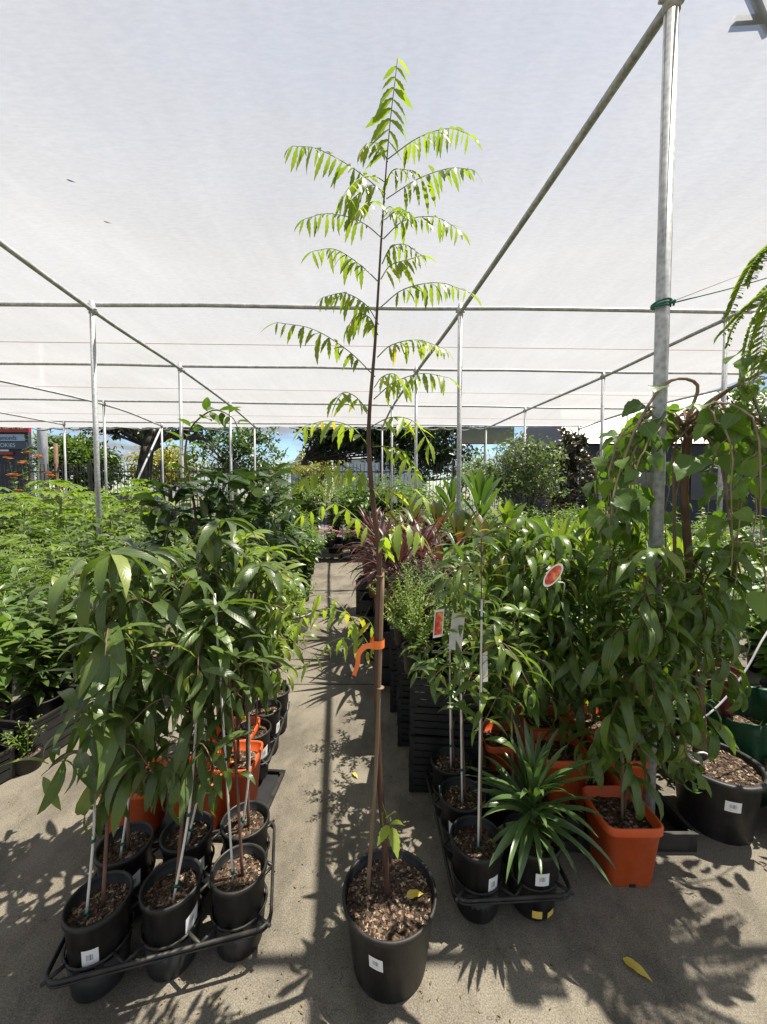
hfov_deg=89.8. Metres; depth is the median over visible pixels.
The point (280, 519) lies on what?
leafy shrub
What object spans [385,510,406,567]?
leafy shrub
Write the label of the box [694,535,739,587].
leafy shrub
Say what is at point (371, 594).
bronze cordyline
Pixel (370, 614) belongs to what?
plastic crate
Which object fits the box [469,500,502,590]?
leafy shrub
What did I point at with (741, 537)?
leafy shrub
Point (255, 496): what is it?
glossy leaved tree
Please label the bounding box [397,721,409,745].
plastic crate
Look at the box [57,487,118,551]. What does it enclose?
papaya sapling
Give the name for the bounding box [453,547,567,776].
potted peach tree
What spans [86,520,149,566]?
leafy shrub
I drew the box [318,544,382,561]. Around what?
plant bench
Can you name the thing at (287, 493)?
leafy shrub
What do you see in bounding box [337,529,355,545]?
petunia planter
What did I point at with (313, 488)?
leafy shrub
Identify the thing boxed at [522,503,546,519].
leafy shrub
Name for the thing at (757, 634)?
leafy shrub
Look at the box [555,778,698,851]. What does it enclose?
plastic tray
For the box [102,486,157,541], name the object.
papaya sapling
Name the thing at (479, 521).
red cordyline
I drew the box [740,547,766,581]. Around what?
leafy shrub
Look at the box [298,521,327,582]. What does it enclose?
leafy shrub
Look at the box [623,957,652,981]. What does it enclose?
fallen leaf
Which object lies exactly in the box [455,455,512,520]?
round bush
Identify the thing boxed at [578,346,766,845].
weeping mulberry
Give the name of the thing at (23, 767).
potted plant
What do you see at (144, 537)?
feathery shrub
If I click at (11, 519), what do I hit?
leafy shrub
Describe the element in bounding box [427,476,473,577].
green cordyline
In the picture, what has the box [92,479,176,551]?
papaya sapling
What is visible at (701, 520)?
leafy shrub
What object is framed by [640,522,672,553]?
strap leaved clump
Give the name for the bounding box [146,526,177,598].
leafy shrub
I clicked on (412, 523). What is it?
bronze cordyline
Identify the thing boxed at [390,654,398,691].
plastic crate
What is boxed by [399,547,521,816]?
peach whip
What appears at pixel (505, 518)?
green cordyline
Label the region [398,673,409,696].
plastic crate
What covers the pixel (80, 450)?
round tree
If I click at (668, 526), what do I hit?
leafy shrub
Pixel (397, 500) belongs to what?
leafy shrub
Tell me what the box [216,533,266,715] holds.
young fruit sapling
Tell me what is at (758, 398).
garden tree
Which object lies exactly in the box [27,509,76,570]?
leafy shrub
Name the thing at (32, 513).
leafy shrub
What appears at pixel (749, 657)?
leafy shrub
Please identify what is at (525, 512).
leafy shrub
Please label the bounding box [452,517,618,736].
potted peach tree
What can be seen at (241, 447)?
leafy tree
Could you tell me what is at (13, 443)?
pylon sign
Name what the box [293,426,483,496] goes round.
dense dark tree
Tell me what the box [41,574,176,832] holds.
potted peach tree
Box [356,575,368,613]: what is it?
plastic crate
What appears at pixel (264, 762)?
carry tray
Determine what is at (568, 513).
leafy shrub
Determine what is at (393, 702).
plastic crate
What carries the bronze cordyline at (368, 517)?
in the plastic crate at (361, 591)
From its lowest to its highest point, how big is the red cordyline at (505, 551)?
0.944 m
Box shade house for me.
[0,0,766,813]
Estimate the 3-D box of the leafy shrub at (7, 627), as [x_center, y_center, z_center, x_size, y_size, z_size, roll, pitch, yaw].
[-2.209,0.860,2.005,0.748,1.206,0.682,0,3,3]
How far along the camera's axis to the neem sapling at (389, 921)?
1.19 m
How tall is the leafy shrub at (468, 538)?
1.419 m
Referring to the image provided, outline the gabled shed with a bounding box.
[292,453,319,503]
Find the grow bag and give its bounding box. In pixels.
[704,686,766,806]
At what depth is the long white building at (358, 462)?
39.87 m
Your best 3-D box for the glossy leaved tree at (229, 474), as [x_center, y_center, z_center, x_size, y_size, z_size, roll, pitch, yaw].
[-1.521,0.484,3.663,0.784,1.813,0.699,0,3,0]
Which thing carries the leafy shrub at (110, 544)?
on the concrete pavement
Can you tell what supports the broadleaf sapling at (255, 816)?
in the carry tray at (98, 980)
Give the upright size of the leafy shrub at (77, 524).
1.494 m
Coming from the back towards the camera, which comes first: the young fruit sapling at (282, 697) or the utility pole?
the utility pole
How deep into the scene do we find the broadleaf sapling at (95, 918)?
1.18 m
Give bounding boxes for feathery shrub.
[0,522,75,599]
[0,539,109,671]
[95,518,186,634]
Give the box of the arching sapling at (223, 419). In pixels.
[166,397,249,563]
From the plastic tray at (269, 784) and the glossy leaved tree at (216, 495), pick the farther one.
the glossy leaved tree at (216, 495)
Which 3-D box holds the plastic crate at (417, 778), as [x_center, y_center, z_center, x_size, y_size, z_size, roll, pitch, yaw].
[0.330,1.381,2.161,0.368,0.149,0.358,0,3,6]
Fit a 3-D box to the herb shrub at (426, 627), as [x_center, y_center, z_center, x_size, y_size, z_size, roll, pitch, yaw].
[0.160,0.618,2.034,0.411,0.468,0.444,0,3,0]
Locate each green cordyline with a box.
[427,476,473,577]
[445,468,515,590]
[487,497,528,546]
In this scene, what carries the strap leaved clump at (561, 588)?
on the concrete pavement
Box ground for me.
[35,496,759,543]
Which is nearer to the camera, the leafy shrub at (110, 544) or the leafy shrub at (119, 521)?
the leafy shrub at (110, 544)
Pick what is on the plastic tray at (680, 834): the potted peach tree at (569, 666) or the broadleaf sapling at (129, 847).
the potted peach tree at (569, 666)
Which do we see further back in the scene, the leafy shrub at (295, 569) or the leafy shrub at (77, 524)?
the leafy shrub at (77, 524)
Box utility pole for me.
[37,428,49,519]
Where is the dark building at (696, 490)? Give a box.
[497,392,766,525]
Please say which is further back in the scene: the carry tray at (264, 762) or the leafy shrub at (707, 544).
the leafy shrub at (707, 544)
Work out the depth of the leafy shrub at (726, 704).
2.23 m
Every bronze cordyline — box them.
[332,502,404,576]
[336,512,414,597]
[337,513,433,613]
[351,516,447,624]
[372,507,442,587]
[382,516,467,589]
[402,530,474,616]
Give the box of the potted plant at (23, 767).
[0,714,49,775]
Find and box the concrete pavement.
[0,544,766,1023]
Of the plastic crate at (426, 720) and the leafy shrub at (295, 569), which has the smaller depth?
the plastic crate at (426, 720)
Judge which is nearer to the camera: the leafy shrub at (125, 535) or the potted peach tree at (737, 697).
the potted peach tree at (737, 697)
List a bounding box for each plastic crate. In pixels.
[0,684,96,762]
[0,742,15,783]
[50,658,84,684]
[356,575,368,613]
[359,592,374,638]
[364,606,388,660]
[381,618,389,685]
[389,614,440,648]
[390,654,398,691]
[390,691,396,711]
[396,682,409,721]
[397,630,448,672]
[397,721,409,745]
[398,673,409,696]
[408,741,477,792]
[409,652,479,709]
[409,697,478,738]
[409,726,478,767]
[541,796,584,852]
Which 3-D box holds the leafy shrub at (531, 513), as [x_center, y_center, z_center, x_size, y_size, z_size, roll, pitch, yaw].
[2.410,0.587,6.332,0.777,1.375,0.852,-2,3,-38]
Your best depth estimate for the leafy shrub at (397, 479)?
11.19 m
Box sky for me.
[31,374,766,495]
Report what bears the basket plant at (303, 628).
on the concrete pavement
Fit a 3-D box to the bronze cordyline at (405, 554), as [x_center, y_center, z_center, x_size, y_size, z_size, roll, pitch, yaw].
[0.139,0.498,3.219,0.965,0.924,0.891,1,3,26]
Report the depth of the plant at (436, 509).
4.81 m
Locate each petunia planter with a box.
[321,526,341,546]
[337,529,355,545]
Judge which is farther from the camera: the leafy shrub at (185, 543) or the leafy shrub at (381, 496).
the leafy shrub at (381, 496)
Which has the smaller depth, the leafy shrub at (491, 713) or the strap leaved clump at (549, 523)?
the leafy shrub at (491, 713)
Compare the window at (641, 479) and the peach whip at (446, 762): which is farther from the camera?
the window at (641, 479)
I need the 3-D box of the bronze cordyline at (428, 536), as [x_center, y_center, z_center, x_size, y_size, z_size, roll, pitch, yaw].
[0.346,0.446,3.778,0.955,0.880,0.813,-2,3,-32]
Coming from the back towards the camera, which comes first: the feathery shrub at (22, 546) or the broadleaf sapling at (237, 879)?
the feathery shrub at (22, 546)
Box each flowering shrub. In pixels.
[2,451,67,521]
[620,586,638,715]
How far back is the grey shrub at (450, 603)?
2.51 m
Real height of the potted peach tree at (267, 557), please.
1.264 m
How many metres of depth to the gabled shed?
45.86 m
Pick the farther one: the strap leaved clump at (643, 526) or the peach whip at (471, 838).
the strap leaved clump at (643, 526)
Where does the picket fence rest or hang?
on the ground
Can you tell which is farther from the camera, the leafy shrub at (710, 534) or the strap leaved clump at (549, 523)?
the leafy shrub at (710, 534)
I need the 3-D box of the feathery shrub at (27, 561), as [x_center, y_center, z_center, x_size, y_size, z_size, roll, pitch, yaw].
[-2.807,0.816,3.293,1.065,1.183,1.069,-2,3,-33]
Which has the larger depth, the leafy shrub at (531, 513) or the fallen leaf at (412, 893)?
the leafy shrub at (531, 513)
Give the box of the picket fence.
[0,460,520,537]
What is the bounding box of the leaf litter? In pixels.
[3,686,754,1023]
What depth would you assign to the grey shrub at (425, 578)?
2.82 m
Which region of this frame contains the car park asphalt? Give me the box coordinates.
[1,505,764,541]
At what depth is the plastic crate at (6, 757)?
2.09 m
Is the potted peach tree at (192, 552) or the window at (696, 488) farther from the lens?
the window at (696, 488)
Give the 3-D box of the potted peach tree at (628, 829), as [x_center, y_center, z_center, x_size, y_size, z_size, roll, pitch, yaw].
[1.047,0.806,1.587,0.565,1.351,0.522,0,3,0]
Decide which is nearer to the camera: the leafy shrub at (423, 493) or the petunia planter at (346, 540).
the petunia planter at (346, 540)
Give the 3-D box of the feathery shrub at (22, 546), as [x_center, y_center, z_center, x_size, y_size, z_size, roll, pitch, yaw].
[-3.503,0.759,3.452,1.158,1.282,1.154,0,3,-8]
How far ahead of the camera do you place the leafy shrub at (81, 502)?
9.13 m
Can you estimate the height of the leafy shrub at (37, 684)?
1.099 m
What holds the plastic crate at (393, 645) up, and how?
on the plastic crate
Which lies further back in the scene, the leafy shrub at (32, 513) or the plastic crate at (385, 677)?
the leafy shrub at (32, 513)
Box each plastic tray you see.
[95,769,285,840]
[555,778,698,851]
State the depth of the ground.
114.86 m
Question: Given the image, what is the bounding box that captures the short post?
[53,443,67,502]
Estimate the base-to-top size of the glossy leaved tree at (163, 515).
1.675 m
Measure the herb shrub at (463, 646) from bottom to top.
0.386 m
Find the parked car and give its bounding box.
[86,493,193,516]
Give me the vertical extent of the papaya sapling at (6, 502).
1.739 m
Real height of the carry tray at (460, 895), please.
0.140 m
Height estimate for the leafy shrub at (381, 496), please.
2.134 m
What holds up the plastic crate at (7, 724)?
on the concrete pavement
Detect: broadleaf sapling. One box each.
[0,549,191,1000]
[35,545,211,918]
[85,619,262,978]
[135,518,289,897]
[180,593,296,959]
[194,559,308,852]
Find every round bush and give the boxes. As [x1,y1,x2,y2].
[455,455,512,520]
[481,427,573,517]
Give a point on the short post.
(55, 452)
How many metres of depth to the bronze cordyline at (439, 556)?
3.30 m
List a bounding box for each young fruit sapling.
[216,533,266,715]
[234,586,295,781]
[248,558,317,754]
[259,572,319,733]
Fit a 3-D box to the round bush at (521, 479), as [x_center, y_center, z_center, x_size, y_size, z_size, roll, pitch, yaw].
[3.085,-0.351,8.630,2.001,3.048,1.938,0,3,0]
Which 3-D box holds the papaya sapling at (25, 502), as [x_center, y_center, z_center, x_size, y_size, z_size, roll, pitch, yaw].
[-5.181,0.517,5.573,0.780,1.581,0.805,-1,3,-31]
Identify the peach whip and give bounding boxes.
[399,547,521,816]
[407,530,553,922]
[407,542,537,860]
[462,602,582,860]
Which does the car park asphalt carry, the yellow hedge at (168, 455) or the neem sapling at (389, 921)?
the yellow hedge at (168, 455)
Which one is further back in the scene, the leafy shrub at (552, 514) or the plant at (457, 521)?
the leafy shrub at (552, 514)
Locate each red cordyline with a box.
[396,497,432,561]
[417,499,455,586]
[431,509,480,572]
[464,513,511,554]
[468,524,511,633]
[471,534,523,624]
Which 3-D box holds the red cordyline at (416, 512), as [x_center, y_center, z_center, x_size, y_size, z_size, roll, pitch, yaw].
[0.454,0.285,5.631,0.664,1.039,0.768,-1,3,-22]
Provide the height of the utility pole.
7.000 m
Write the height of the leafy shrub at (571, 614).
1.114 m
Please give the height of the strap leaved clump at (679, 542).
1.382 m
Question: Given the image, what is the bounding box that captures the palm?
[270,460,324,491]
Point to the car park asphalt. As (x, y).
(321, 524)
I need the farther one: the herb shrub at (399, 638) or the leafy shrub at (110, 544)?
the leafy shrub at (110, 544)
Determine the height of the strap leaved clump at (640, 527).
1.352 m
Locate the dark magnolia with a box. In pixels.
[534,427,598,520]
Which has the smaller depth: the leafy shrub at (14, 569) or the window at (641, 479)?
the leafy shrub at (14, 569)
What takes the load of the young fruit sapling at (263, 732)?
on the plastic tray at (269, 784)
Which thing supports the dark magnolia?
on the concrete pavement
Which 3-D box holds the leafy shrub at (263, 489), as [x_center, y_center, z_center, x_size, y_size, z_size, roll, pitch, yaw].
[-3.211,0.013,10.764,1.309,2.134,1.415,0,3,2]
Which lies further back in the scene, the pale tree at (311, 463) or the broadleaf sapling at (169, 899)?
the pale tree at (311, 463)
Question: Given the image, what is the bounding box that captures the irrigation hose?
[674,631,766,763]
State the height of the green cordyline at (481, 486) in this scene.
1.818 m
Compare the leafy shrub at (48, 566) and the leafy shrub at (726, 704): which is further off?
the leafy shrub at (48, 566)
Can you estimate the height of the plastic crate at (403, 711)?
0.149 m
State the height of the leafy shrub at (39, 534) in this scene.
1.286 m
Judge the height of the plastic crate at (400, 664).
0.149 m
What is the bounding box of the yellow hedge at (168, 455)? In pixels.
[118,438,207,501]
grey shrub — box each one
[400,553,442,623]
[431,567,473,671]
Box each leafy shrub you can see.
[0,492,29,555]
[0,516,65,616]
[0,540,22,583]
[0,550,49,709]
[0,563,92,730]
[0,591,50,716]
[2,542,81,636]
[12,493,62,551]
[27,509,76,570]
[39,516,133,593]
[45,561,98,683]
[46,494,94,548]
[48,498,95,549]
[48,522,111,594]
[67,496,94,511]
[75,491,121,539]
[76,537,172,659]
[79,501,124,528]
[83,502,142,546]
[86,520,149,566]
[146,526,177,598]
[164,531,194,614]
[170,516,209,570]
[247,509,311,606]
[254,478,291,507]
[255,504,309,561]
[270,497,310,577]
[271,474,305,512]
[273,585,306,650]
[279,514,324,601]
[286,477,330,531]
[292,471,327,520]
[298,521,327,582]
[306,527,324,574]
[315,472,355,553]
[333,480,377,554]
[336,472,368,538]
[356,474,399,552]
[376,468,408,516]
[379,506,406,563]
[381,477,423,518]
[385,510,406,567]
[405,474,442,515]
[425,509,448,579]
[434,503,477,573]
[445,548,513,720]
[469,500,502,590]
[495,516,525,572]
[500,503,537,518]
[520,506,544,521]
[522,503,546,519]
[541,507,561,523]
[544,573,596,706]
[546,503,577,527]
[548,510,585,542]
[556,503,583,526]
[563,508,586,539]
[623,669,719,765]
[642,513,702,593]
[662,566,761,716]
[672,546,766,662]
[676,538,725,575]
[691,507,750,549]
[691,512,726,552]
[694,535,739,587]
[711,512,766,575]
[721,518,766,582]
[727,565,766,688]
[739,549,766,673]
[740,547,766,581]
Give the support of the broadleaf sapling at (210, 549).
in the carry tray at (98, 980)
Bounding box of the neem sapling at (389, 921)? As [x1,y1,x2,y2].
[260,58,481,1003]
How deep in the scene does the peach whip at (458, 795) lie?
1.63 m
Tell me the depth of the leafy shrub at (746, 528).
5.47 m
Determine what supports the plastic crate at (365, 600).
on the concrete pavement
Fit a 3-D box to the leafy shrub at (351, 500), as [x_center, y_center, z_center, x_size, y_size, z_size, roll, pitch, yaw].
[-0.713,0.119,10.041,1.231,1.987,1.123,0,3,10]
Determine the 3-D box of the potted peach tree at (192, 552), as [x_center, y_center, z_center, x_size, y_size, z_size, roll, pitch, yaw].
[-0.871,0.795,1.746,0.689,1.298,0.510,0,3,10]
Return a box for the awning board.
[461,427,513,498]
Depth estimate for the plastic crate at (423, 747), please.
1.99 m
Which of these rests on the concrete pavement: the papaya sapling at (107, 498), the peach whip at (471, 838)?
the papaya sapling at (107, 498)
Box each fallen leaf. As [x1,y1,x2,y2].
[406,889,422,898]
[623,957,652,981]
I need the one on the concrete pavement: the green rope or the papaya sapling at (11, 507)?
the papaya sapling at (11, 507)
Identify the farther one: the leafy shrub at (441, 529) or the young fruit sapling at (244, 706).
the leafy shrub at (441, 529)
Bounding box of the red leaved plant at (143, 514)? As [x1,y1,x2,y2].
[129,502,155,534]
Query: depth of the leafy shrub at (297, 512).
7.03 m
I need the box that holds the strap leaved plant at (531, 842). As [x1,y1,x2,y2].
[465,719,615,919]
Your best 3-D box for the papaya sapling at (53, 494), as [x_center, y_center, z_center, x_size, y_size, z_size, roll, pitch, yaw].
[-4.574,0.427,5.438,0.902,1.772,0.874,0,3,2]
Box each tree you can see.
[19,429,133,506]
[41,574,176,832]
[79,427,234,523]
[122,479,213,665]
[127,543,243,829]
[154,426,295,512]
[176,468,281,687]
[179,529,307,818]
[180,466,264,562]
[199,544,309,743]
[232,462,309,615]
[232,470,311,669]
[289,445,347,514]
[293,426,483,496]
[422,446,501,493]
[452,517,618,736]
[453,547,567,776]
[475,534,651,811]
[513,515,710,750]
[543,545,763,796]
[562,545,726,886]
[700,373,766,473]
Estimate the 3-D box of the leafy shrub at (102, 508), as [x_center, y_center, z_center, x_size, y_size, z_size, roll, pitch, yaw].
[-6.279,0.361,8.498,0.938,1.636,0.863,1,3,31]
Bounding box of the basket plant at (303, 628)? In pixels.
[283,581,317,633]
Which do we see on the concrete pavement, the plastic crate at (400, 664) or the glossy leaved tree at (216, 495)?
the glossy leaved tree at (216, 495)
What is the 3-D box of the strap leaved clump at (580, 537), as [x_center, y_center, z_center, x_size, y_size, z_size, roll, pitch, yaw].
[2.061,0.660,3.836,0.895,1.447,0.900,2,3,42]
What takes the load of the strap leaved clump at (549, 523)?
on the concrete pavement
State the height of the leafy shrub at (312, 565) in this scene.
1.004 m
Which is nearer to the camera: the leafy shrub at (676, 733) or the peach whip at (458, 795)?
the peach whip at (458, 795)
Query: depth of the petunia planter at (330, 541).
9.03 m
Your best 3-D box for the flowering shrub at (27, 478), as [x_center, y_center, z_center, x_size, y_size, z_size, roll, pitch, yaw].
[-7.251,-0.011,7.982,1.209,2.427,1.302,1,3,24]
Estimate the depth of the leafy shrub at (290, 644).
3.86 m
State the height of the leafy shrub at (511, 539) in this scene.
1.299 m
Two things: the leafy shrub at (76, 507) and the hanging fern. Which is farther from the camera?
the leafy shrub at (76, 507)
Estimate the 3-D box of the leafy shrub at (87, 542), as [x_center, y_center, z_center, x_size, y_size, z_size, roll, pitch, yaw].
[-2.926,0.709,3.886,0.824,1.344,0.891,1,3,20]
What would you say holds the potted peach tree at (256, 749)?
on the plastic tray at (269, 784)
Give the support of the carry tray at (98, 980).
on the concrete pavement
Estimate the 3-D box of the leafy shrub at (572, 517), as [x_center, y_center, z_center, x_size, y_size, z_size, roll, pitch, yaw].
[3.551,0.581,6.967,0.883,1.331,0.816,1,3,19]
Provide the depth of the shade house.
2.80 m
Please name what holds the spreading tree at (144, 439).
on the car park asphalt
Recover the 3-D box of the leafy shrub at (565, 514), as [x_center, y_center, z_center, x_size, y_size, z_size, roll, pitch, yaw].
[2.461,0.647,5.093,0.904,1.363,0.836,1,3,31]
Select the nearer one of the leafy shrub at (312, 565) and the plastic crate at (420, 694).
the plastic crate at (420, 694)
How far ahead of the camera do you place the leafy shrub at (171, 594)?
4.75 m
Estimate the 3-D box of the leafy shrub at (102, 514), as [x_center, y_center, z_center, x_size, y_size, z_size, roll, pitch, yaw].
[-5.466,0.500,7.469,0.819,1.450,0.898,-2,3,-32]
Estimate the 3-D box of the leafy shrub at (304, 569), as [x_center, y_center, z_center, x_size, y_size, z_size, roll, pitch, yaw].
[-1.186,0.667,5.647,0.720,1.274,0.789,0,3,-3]
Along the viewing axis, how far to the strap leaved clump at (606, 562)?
3.21 m
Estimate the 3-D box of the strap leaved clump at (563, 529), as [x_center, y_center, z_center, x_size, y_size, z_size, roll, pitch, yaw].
[1.459,0.685,3.225,0.902,1.451,0.897,1,3,12]
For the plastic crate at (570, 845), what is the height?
0.159 m
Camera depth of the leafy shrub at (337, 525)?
10.22 m
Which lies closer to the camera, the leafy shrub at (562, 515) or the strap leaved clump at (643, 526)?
the strap leaved clump at (643, 526)
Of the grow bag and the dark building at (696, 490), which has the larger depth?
the dark building at (696, 490)
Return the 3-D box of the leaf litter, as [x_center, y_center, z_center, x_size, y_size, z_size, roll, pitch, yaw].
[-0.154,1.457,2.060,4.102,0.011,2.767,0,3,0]
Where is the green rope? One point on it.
(671, 302)
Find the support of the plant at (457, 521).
in the plastic crate
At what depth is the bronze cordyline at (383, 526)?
3.67 m
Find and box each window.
[629,472,649,499]
[689,472,733,499]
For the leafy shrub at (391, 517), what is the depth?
8.44 m
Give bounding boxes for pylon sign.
[0,427,33,511]
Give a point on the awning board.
(494, 434)
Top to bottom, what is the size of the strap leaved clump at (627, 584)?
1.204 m
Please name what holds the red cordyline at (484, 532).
in the plastic crate
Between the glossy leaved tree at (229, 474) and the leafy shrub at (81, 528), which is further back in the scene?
the leafy shrub at (81, 528)
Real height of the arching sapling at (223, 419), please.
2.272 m
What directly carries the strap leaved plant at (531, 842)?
in the carry tray at (460, 895)
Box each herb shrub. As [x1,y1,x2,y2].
[367,567,440,646]
[383,583,451,676]
[433,597,475,664]
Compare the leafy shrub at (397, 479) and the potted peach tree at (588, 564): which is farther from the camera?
the leafy shrub at (397, 479)
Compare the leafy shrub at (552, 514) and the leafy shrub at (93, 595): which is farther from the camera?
the leafy shrub at (552, 514)
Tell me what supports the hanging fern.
hanging from the shade house
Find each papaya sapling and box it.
[0,487,19,534]
[0,492,57,544]
[0,493,56,552]
[15,480,85,589]
[20,480,94,549]
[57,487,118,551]
[78,493,139,544]
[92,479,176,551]
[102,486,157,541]
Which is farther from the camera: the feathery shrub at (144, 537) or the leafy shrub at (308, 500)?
the leafy shrub at (308, 500)
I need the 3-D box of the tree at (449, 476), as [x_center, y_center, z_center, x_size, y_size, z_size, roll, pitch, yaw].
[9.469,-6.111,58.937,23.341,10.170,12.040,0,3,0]
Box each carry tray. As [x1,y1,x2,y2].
[40,819,275,1003]
[260,701,289,767]
[426,767,573,923]
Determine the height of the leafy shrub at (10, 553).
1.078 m
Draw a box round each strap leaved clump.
[508,514,597,667]
[509,515,572,648]
[523,537,603,699]
[551,506,629,634]
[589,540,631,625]
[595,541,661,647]
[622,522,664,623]
[630,527,753,675]
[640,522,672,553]
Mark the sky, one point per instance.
(287, 436)
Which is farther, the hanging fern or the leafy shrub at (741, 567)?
the leafy shrub at (741, 567)
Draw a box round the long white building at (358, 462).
[333,455,421,504]
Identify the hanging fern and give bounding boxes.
[714,245,766,424]
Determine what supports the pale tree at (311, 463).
on the car park asphalt
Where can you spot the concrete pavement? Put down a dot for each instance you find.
(716, 972)
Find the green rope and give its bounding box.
[650,265,766,309]
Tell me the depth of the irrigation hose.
1.76 m
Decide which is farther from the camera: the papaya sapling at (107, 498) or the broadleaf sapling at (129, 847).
the papaya sapling at (107, 498)
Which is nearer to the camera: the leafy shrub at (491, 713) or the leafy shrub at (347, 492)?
the leafy shrub at (491, 713)
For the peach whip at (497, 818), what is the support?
in the carry tray at (460, 895)

